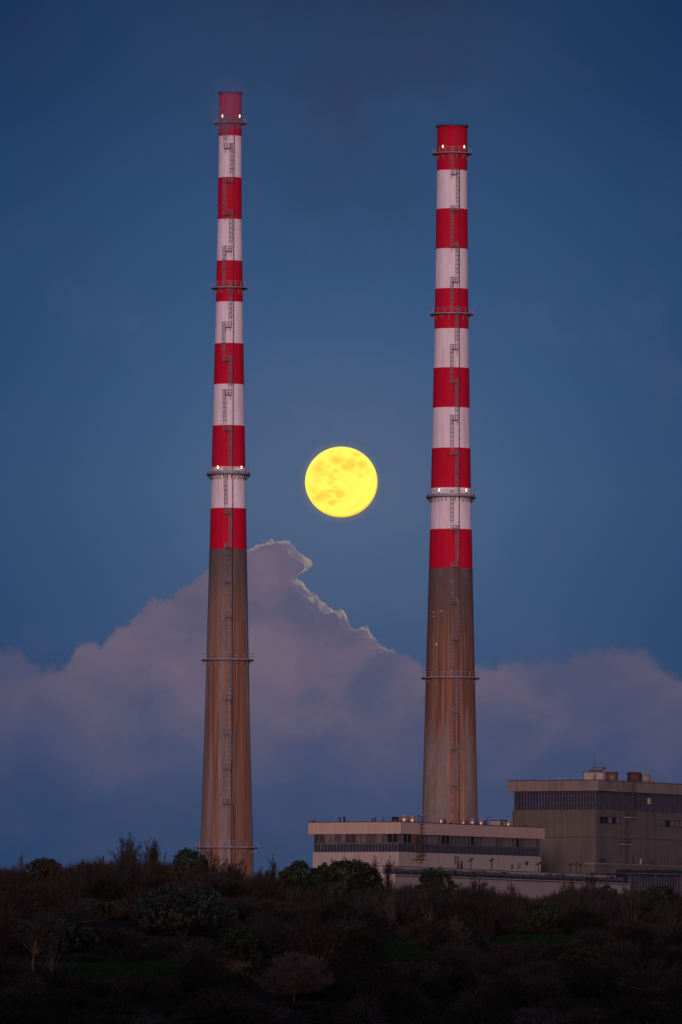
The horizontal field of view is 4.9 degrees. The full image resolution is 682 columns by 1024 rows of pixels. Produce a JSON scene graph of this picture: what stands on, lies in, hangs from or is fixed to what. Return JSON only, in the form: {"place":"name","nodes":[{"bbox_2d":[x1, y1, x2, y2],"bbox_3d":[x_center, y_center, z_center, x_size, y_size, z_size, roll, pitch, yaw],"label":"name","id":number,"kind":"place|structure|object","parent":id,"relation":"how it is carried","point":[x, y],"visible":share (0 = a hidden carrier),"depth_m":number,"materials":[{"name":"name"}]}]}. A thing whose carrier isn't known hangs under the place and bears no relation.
{"place":"outdoors","nodes":[
{"label":"outdoors","id":0,"kind":"place"},
{"bbox_2d":[66,947,191,976],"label":"grass","id":1,"kind":"structure","parent":0,"point":[111,967],"depth_m":536.29,"materials":[{"name":"plant"}]},
{"bbox_2d":[216,957,262,982],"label":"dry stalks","id":2,"kind":"object","parent":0,"point":[240,965],"visible":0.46,"depth_m":532.29,"materials":[{"name":"plant"}]},
{"bbox_2d":[305,447,376,516],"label":"moon","id":3,"kind":"object","parent":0,"point":[340,481],"visible":1,"depth_m":59924.07,"materials":[{"name":"yellow"}]},
{"bbox_2d":[0,0,681,877],"label":"sky","id":4,"kind":"structure","parent":0,"point":[571,109],"materials":[{"name":"blue"}]},
{"bbox_2d":[5,893,678,1023],"bbox_3d":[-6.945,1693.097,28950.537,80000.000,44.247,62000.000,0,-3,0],"label":"ground","id":5,"kind":"structure","parent":0,"point":[113,922],"depth_m":532.65,"materials":[{"name":"plant"}]},
{"bbox_2d":[10,853,25,877],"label":"bare shrub","id":6,"kind":"object","parent":5,"relation":"on","point":[20,867],"visible":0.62,"depth_m":638.35,"materials":[{"name":"brown plant"}]},
{"bbox_2d":[14,908,57,969],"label":"bare tree","id":7,"kind":"object","parent":5,"relation":"on","point":[37,922],"visible":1,"depth_m":530.23,"materials":[{"name":"brown plant"}]},
{"bbox_2d":[20,857,67,883],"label":"evergreen shrub","id":8,"kind":"object","parent":5,"relation":"on","point":[45,867],"visible":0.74,"depth_m":632.61,"materials":[{"name":"green plant"}]},
{"bbox_2d":[41,912,70,973],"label":"bare tree","id":9,"kind":"object","parent":5,"relation":"on","point":[54,949],"visible":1,"depth_m":531.27,"materials":[{"name":"brown plant"}]},
{"bbox_2d":[16,914,99,955],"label":"evergreen shrub","id":10,"kind":"object","parent":5,"relation":"on","point":[81,933],"visible":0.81,"depth_m":554.18,"materials":[{"name":"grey plant"}]},
{"bbox_2d":[83,898,131,917],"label":"evergreen shrub","id":11,"kind":"object","parent":5,"relation":"on","point":[104,907],"visible":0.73,"depth_m":598.57,"materials":[{"name":"green plant"}]},
{"bbox_2d":[108,833,142,868],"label":"bare tree","id":12,"kind":"object","parent":5,"relation":"on","point":[124,854],"visible":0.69,"depth_m":639.09,"materials":[{"name":"brown plant"}]},
{"bbox_2d":[138,838,166,867],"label":"bare tree","id":13,"kind":"object","parent":5,"relation":"on","point":[155,853],"visible":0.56,"depth_m":640.19,"materials":[{"name":"brown plant"}]},
{"bbox_2d":[152,867,184,886],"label":"evergreen shrub","id":14,"kind":"object","parent":5,"relation":"on","point":[170,872],"visible":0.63,"depth_m":620.93,"materials":[{"name":"green plant"}]},
{"bbox_2d":[132,883,239,935],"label":"evergreen shrub","id":15,"kind":"object","parent":5,"relation":"on","point":[169,907],"visible":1,"depth_m":575.69,"materials":[{"name":"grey plant"}]},
{"bbox_2d":[172,847,208,874],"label":"evergreen shrub","id":16,"kind":"object","parent":5,"relation":"on","point":[181,857],"visible":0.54,"depth_m":639.87,"materials":[{"name":"green plant"}]},
{"bbox_2d":[190,848,231,876],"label":"bare shrub","id":17,"kind":"object","parent":5,"relation":"on","point":[213,869],"visible":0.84,"depth_m":641.25,"materials":[{"name":"brown plant"}]},
{"bbox_2d":[221,859,248,880],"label":"bare shrub","id":18,"kind":"object","parent":5,"relation":"on","point":[237,875],"visible":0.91,"depth_m":636.46,"materials":[{"name":"brown plant"}]},
{"bbox_2d":[211,926,261,965],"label":"evergreen shrub","id":19,"kind":"object","parent":5,"relation":"on","point":[245,942],"visible":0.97,"depth_m":538.62,"materials":[{"name":"green plant"}]},
{"bbox_2d":[230,908,286,955],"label":"shrub","id":20,"kind":"object","parent":5,"relation":"on","point":[259,932],"visible":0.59,"depth_m":551.31,"materials":[{"name":"brown plant"}]},
{"bbox_2d":[253,866,270,878],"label":"bare shrub","id":21,"kind":"object","parent":5,"relation":"on","point":[263,873],"visible":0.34,"depth_m":639.39,"materials":[{"name":"brown plant"}]},
{"bbox_2d":[267,854,278,881],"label":"bare shrub","id":22,"kind":"object","parent":5,"relation":"on","point":[273,869],"visible":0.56,"depth_m":640.29,"materials":[{"name":"brown plant"}]},
{"bbox_2d":[252,950,336,1000],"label":"bare shrub","id":23,"kind":"object","parent":5,"relation":"on","point":[290,976],"visible":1,"depth_m":503.73,"materials":[{"name":"grey plant"}]},
{"bbox_2d":[278,860,314,891],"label":"evergreen shrub","id":24,"kind":"object","parent":5,"relation":"on","point":[295,873],"visible":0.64,"depth_m":632.50,"materials":[{"name":"green plant"}]},
{"bbox_2d":[286,909,348,962],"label":"bare shrub","id":25,"kind":"object","parent":5,"relation":"on","point":[308,945],"visible":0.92,"depth_m":547.27,"materials":[{"name":"brown plant"}]},
{"bbox_2d":[0,874,681,1023],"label":"bramble undergrowth","id":26,"kind":"object","parent":5,"relation":"on","point":[369,976],"visible":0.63,"depth_m":512.98,"materials":[{"name":"plant"}]},
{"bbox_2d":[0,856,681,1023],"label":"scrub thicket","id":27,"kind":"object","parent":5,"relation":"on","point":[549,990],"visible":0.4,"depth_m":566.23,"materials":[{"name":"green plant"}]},
{"bbox_2d":[304,857,384,901],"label":"evergreen shrub","id":28,"kind":"object","parent":5,"relation":"on","point":[324,876],"visible":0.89,"depth_m":626.02,"materials":[{"name":"green plant"}]},
{"bbox_2d":[370,854,383,881],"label":"bare shrub","id":29,"kind":"object","parent":5,"relation":"on","point":[374,865],"visible":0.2,"depth_m":640.34,"materials":[{"name":"brown plant"}]},
{"bbox_2d":[375,895,397,938],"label":"bare shrub","id":30,"kind":"object","parent":5,"relation":"on","point":[388,918],"visible":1,"depth_m":599.03,"materials":[{"name":"brown plant"}]},
{"bbox_2d":[379,853,397,892],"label":"bare shrub","id":31,"kind":"object","parent":5,"relation":"on","point":[387,875],"visible":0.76,"depth_m":639.19,"materials":[{"name":"brown plant"}]},
{"bbox_2d":[373,938,432,963],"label":"grass","id":32,"kind":"structure","parent":5,"relation":"on","point":[398,949],"depth_m":578.51,"materials":[{"name":"plant"}]},
{"bbox_2d":[416,874,443,920],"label":"bush","id":33,"kind":"object","parent":5,"relation":"on","point":[431,902],"visible":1,"depth_m":611.26,"materials":[{"name":"brown plant"}]},
{"bbox_2d":[414,866,458,899],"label":"evergreen shrub","id":34,"kind":"object","parent":5,"relation":"on","point":[427,876],"visible":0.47,"depth_m":633.04,"materials":[{"name":"green plant"}]},
{"bbox_2d":[447,915,472,941],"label":"bare tree","id":35,"kind":"object","parent":5,"relation":"on","point":[457,925],"visible":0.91,"depth_m":584.84,"materials":[{"name":"brown plant"}]},
{"bbox_2d":[456,873,496,903],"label":"bare tree","id":36,"kind":"object","parent":5,"relation":"on","point":[480,894],"visible":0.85,"depth_m":629.05,"materials":[{"name":"brown plant"}]},
{"bbox_2d":[477,906,496,940],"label":"bare shrub","id":37,"kind":"object","parent":5,"relation":"on","point":[488,931],"visible":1,"depth_m":589.07,"materials":[{"name":"brown plant"}]},
{"bbox_2d":[502,881,517,898],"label":"bare shrub","id":38,"kind":"object","parent":5,"relation":"on","point":[512,889],"visible":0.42,"depth_m":638.20,"materials":[{"name":"brown plant"}]},
{"bbox_2d":[488,933,583,946],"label":"grass","id":39,"kind":"structure","parent":5,"relation":"on","point":[557,939],"depth_m":594.67,"materials":[{"name":"plant"}]},
{"bbox_2d":[523,905,562,931],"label":"evergreen shrub","id":40,"kind":"object","parent":5,"relation":"on","point":[549,917],"visible":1,"depth_m":604.74,"materials":[{"name":"green plant"}]},
{"bbox_2d":[560,878,574,895],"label":"bare shrub","id":41,"kind":"object","parent":5,"relation":"on","point":[571,885],"visible":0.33,"depth_m":640.21,"materials":[{"name":"brown plant"}]},
{"bbox_2d":[553,944,613,964],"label":"evergreen shrub","id":42,"kind":"object","parent":5,"relation":"on","point":[582,954],"visible":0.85,"depth_m":558.35,"materials":[{"name":"green plant"}]},
{"bbox_2d":[580,871,598,893],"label":"bare shrub","id":43,"kind":"object","parent":5,"relation":"on","point":[590,878],"visible":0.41,"depth_m":639.32,"materials":[{"name":"brown plant"}]},
{"bbox_2d":[599,882,620,899],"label":"evergreen shrub","id":44,"kind":"object","parent":5,"relation":"on","point":[606,887],"visible":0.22,"depth_m":635.02,"materials":[{"name":"green plant"}]},
{"bbox_2d":[613,884,650,921],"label":"bare tree","id":45,"kind":"object","parent":5,"relation":"on","point":[637,913],"visible":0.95,"depth_m":613.34,"materials":[{"name":"brown plant"}]},
{"bbox_2d":[624,877,647,894],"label":"bare shrub","id":46,"kind":"object","parent":5,"relation":"on","point":[638,887],"visible":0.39,"depth_m":638.23,"materials":[{"name":"brown plant"}]},
{"bbox_2d":[614,954,681,994],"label":"shrub","id":47,"kind":"object","parent":5,"relation":"on","point":[652,978],"visible":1,"depth_m":520.87,"materials":[{"name":"plant"}]},
{"bbox_2d":[640,885,681,912],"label":"evergreen shrub","id":48,"kind":"object","parent":5,"relation":"on","point":[651,892],"visible":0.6,"depth_m":628.90,"materials":[{"name":"green plant"}]},
{"bbox_2d":[651,893,681,923],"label":"bare tree","id":49,"kind":"object","parent":5,"relation":"on","point":[669,916],"visible":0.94,"depth_m":611.28,"materials":[{"name":"brown plant"}]},
{"label":"yard","id":50,"kind":"structure","parent":0,"visible":0},
{"bbox_2d":[195,89,257,879],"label":"chimney","id":51,"kind":"object","parent":50,"relation":"on","point":[226,823],"visible":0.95,"depth_m":1832.12,"materials":[{"name":"red paint"}]},
{"bbox_2d":[308,815,544,876],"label":"plant building","id":52,"kind":"structure","parent":50,"relation":"on","point":[445,845],"depth_m":1710.43,"materials":[{"name":"concrete"}]},
{"bbox_2d":[314,834,318,842],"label":"window","id":53,"kind":"structure","parent":52,"relation":"in","point":[316,836],"depth_m":1708.83,"materials":[{"name":"black glass"}]},
{"bbox_2d":[319,834,324,842],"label":"window","id":54,"kind":"structure","parent":52,"relation":"in","point":[321,836],"depth_m":1707.99,"materials":[{"name":"black glass"}]},
{"bbox_2d":[324,834,329,842],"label":"window","id":55,"kind":"structure","parent":52,"relation":"in","point":[327,836],"depth_m":1707.58,"materials":[{"name":"grey glass"}]},
{"bbox_2d":[330,834,334,842],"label":"window","id":56,"kind":"structure","parent":52,"relation":"in","point":[332,836],"depth_m":1706.74,"materials":[{"name":"grey glass"}]},
{"bbox_2d":[335,834,339,842],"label":"window","id":57,"kind":"structure","parent":52,"relation":"in","point":[337,836],"depth_m":1706.33,"materials":[{"name":"grey glass"}]},
{"bbox_2d":[340,834,344,842],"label":"window","id":58,"kind":"structure","parent":52,"relation":"in","point":[342,836],"depth_m":1705.49,"materials":[{"name":"grey glass"}]},
{"bbox_2d":[345,834,350,842],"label":"window","id":59,"kind":"structure","parent":52,"relation":"in","point":[347,836],"depth_m":1705.08,"materials":[{"name":"black glass"}]},
{"bbox_2d":[351,834,355,842],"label":"window","id":60,"kind":"structure","parent":52,"relation":"in","point":[353,836],"depth_m":1704.25,"materials":[{"name":"black glass"}]},
{"bbox_2d":[356,834,360,842],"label":"window","id":61,"kind":"structure","parent":52,"relation":"in","point":[358,836],"depth_m":1703.83,"materials":[{"name":"grey glass"}]},
{"bbox_2d":[361,834,365,842],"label":"window","id":62,"kind":"structure","parent":52,"relation":"in","point":[363,836],"depth_m":1703.00,"materials":[{"name":"grey glass"}]},
{"bbox_2d":[366,834,370,842],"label":"window","id":63,"kind":"structure","parent":52,"relation":"in","point":[368,836],"depth_m":1702.58,"materials":[{"name":"black glass"}]},
{"bbox_2d":[371,834,376,842],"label":"window","id":64,"kind":"structure","parent":52,"relation":"in","point":[373,836],"depth_m":1701.75,"materials":[{"name":"grey glass"}]},
{"bbox_2d":[377,834,381,842],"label":"window","id":65,"kind":"structure","parent":52,"relation":"in","point":[379,836],"depth_m":1701.34,"materials":[{"name":"grey glass"}]},
{"bbox_2d":[382,834,386,842],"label":"window","id":66,"kind":"structure","parent":52,"relation":"in","point":[384,836],"depth_m":1700.50,"materials":[{"name":"grey glass"}]},
{"bbox_2d":[387,834,391,842],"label":"window","id":67,"kind":"structure","parent":52,"relation":"in","point":[389,836],"depth_m":1700.09,"materials":[{"name":"glass"}]},
{"bbox_2d":[392,834,397,842],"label":"window","id":68,"kind":"structure","parent":52,"relation":"in","point":[394,836],"depth_m":1699.47,"materials":[{"name":"glass"}]},
{"bbox_2d":[398,834,403,842],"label":"window","id":69,"kind":"structure","parent":52,"relation":"in","point":[400,836],"depth_m":1700.09,"materials":[{"name":"grey glass"}]},
{"bbox_2d":[400,815,407,820],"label":"roof vent","id":70,"kind":"object","parent":52,"relation":"on","point":[403,817],"visible":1,"depth_m":1708.86,"materials":[{"name":"metal"}]},
{"bbox_2d":[404,834,407,842],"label":"window","id":71,"kind":"structure","parent":52,"relation":"in","point":[405,835],"depth_m":1701.96,"materials":[{"name":"glass"}]},
{"bbox_2d":[408,834,411,842],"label":"window","id":72,"kind":"structure","parent":52,"relation":"in","point":[409,835],"depth_m":1703.62,"materials":[{"name":"glass"}]},
{"bbox_2d":[409,816,415,821],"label":"roof vent","id":73,"kind":"object","parent":52,"relation":"on","point":[412,818],"visible":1,"depth_m":1713.13,"materials":[{"name":"metal"}]},
{"bbox_2d":[425,835,428,843],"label":"window","id":74,"kind":"structure","parent":52,"relation":"in","point":[426,836],"depth_m":1710.29,"materials":[{"name":"grey glass"}]},
{"bbox_2d":[429,835,432,843],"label":"window","id":75,"kind":"structure","parent":52,"relation":"in","point":[430,836],"depth_m":1711.96,"materials":[{"name":"grey glass"}]},
{"bbox_2d":[433,835,436,843],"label":"window","id":76,"kind":"structure","parent":52,"relation":"in","point":[434,836],"depth_m":1713.42,"materials":[{"name":"grey glass"}]},
{"bbox_2d":[437,835,441,843],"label":"window","id":77,"kind":"structure","parent":52,"relation":"in","point":[439,837],"depth_m":1715.10,"materials":[{"name":"grey glass"}]},
{"bbox_2d":[442,835,445,844],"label":"window","id":78,"kind":"structure","parent":52,"relation":"in","point":[443,837],"depth_m":1716.77,"materials":[{"name":"glass"}]},
{"bbox_2d":[446,836,449,844],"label":"window","id":79,"kind":"structure","parent":52,"relation":"in","point":[447,837],"depth_m":1718.45,"materials":[{"name":"glass"}]},
{"bbox_2d":[450,836,453,844],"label":"window","id":80,"kind":"structure","parent":52,"relation":"in","point":[451,837],"depth_m":1720.13,"materials":[{"name":"grey glass"}]},
{"bbox_2d":[454,836,457,844],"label":"window","id":81,"kind":"structure","parent":52,"relation":"in","point":[455,837],"depth_m":1721.81,"materials":[{"name":"grey glass"}]},
{"bbox_2d":[454,856,459,863],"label":"window","id":82,"kind":"structure","parent":52,"relation":"in","point":[456,858],"depth_m":1721.39,"materials":[{"name":"grey glass"}]},
{"bbox_2d":[458,836,462,844],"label":"window","id":83,"kind":"structure","parent":52,"relation":"in","point":[460,838],"depth_m":1723.49,"materials":[{"name":"grey glass"}]},
{"bbox_2d":[463,836,466,844],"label":"window","id":84,"kind":"structure","parent":52,"relation":"in","point":[464,837],"depth_m":1725.39,"materials":[{"name":"grey glass"}]},
{"bbox_2d":[467,836,470,845],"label":"window","id":85,"kind":"structure","parent":52,"relation":"in","point":[468,838],"depth_m":1727.07,"materials":[{"name":"grey glass"}]},
{"bbox_2d":[471,837,474,845],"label":"window","id":86,"kind":"structure","parent":52,"relation":"in","point":[472,838],"depth_m":1728.55,"materials":[{"name":"glass"}]},
{"bbox_2d":[475,837,478,845],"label":"window","id":87,"kind":"structure","parent":52,"relation":"in","point":[476,838],"depth_m":1730.24,"materials":[{"name":"grey glass"}]},
{"bbox_2d":[479,837,482,845],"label":"window","id":88,"kind":"structure","parent":52,"relation":"in","point":[480,838],"depth_m":1731.72,"materials":[{"name":"grey glass"}]},
{"bbox_2d":[483,837,486,845],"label":"window","id":89,"kind":"structure","parent":52,"relation":"in","point":[484,838],"depth_m":1733.41,"materials":[{"name":"grey glass"}]},
{"bbox_2d":[487,837,490,845],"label":"window","id":90,"kind":"structure","parent":52,"relation":"in","point":[488,838],"depth_m":1735.10,"materials":[{"name":"grey glass"}]},
{"bbox_2d":[491,837,495,845],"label":"window","id":91,"kind":"structure","parent":52,"relation":"in","point":[493,839],"depth_m":1737.01,"materials":[{"name":"grey glass"}]},
{"bbox_2d":[490,820,506,825],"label":"roof cabin","id":92,"kind":"object","parent":52,"relation":"on","point":[498,822],"visible":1,"depth_m":1746.67,"materials":[{"name":"beige paint"}]},
{"bbox_2d":[500,838,503,846],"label":"window","id":93,"kind":"structure","parent":52,"relation":"in","point":[501,839],"depth_m":1740.41,"materials":[{"name":"grey glass"}]},
{"bbox_2d":[504,838,507,846],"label":"window","id":94,"kind":"structure","parent":52,"relation":"in","point":[505,839],"depth_m":1741.89,"materials":[{"name":"grey glass"}]},
{"bbox_2d":[508,838,511,846],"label":"window","id":95,"kind":"structure","parent":52,"relation":"in","point":[509,839],"depth_m":1743.60,"materials":[{"name":"grey glass"}]},
{"bbox_2d":[512,838,515,846],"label":"window","id":96,"kind":"structure","parent":52,"relation":"in","point":[513,839],"depth_m":1745.30,"materials":[{"name":"grey glass"}]},
{"bbox_2d":[516,838,519,846],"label":"window","id":97,"kind":"structure","parent":52,"relation":"in","point":[517,839],"depth_m":1747.00,"materials":[{"name":"glass"}]},
{"bbox_2d":[528,839,531,847],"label":"window","id":98,"kind":"structure","parent":52,"relation":"in","point":[529,840],"depth_m":1751.92,"materials":[{"name":"grey glass"}]},
{"bbox_2d":[532,839,535,847],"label":"window","id":99,"kind":"structure","parent":52,"relation":"in","point":[533,840],"depth_m":1753.63,"materials":[{"name":"grey glass"}]},
{"bbox_2d":[536,839,539,847],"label":"window","id":100,"kind":"structure","parent":52,"relation":"in","point":[537,840],"depth_m":1755.13,"materials":[{"name":"grey glass"}]},
{"bbox_2d":[421,122,479,823],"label":"chimney","id":101,"kind":"object","parent":50,"relation":"on","point":[450,774],"visible":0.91,"depth_m":1901.17,"materials":[{"name":"red paint"}]},
{"bbox_2d":[368,865,630,901],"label":"annex building","id":102,"kind":"structure","parent":50,"relation":"on","point":[533,884],"depth_m":1685.87,"materials":[{"name":"concrete"}]},
{"bbox_2d":[507,776,681,872],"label":"turbine hall","id":103,"kind":"structure","parent":50,"relation":"on","point":[602,821],"depth_m":1907.00,"materials":[{"name":"concrete"}]},
{"bbox_2d":[583,769,603,779],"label":"roof cabin","id":104,"kind":"object","parent":103,"relation":"on","point":[595,774],"visible":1,"depth_m":1901.99,"materials":[{"name":"beige paint"}]},
{"bbox_2d":[605,772,618,779],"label":"roof vent","id":105,"kind":"object","parent":103,"relation":"on","point":[611,775],"visible":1,"depth_m":1915.33,"materials":[{"name":"metal"}]},
{"bbox_2d":[627,772,641,781],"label":"roof vent","id":106,"kind":"object","parent":103,"relation":"on","point":[636,776],"visible":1,"depth_m":1925.61,"materials":[{"name":"metal"}]},
{"bbox_2d":[641,774,650,781],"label":"roof vent","id":107,"kind":"object","parent":103,"relation":"on","point":[645,777],"visible":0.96,"depth_m":1936.88,"materials":[{"name":"metal"}]},
{"bbox_2d":[573,863,681,873],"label":"base block","id":108,"kind":"structure","parent":50,"relation":"on","point":[586,868],"depth_m":1892.79,"materials":[{"name":"concrete"}]},
{"bbox_2d":[587,869,681,894],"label":"blue shed","id":109,"kind":"structure","parent":50,"relation":"on","point":[657,878],"depth_m":1803.82,"materials":[{"name":"metal"}]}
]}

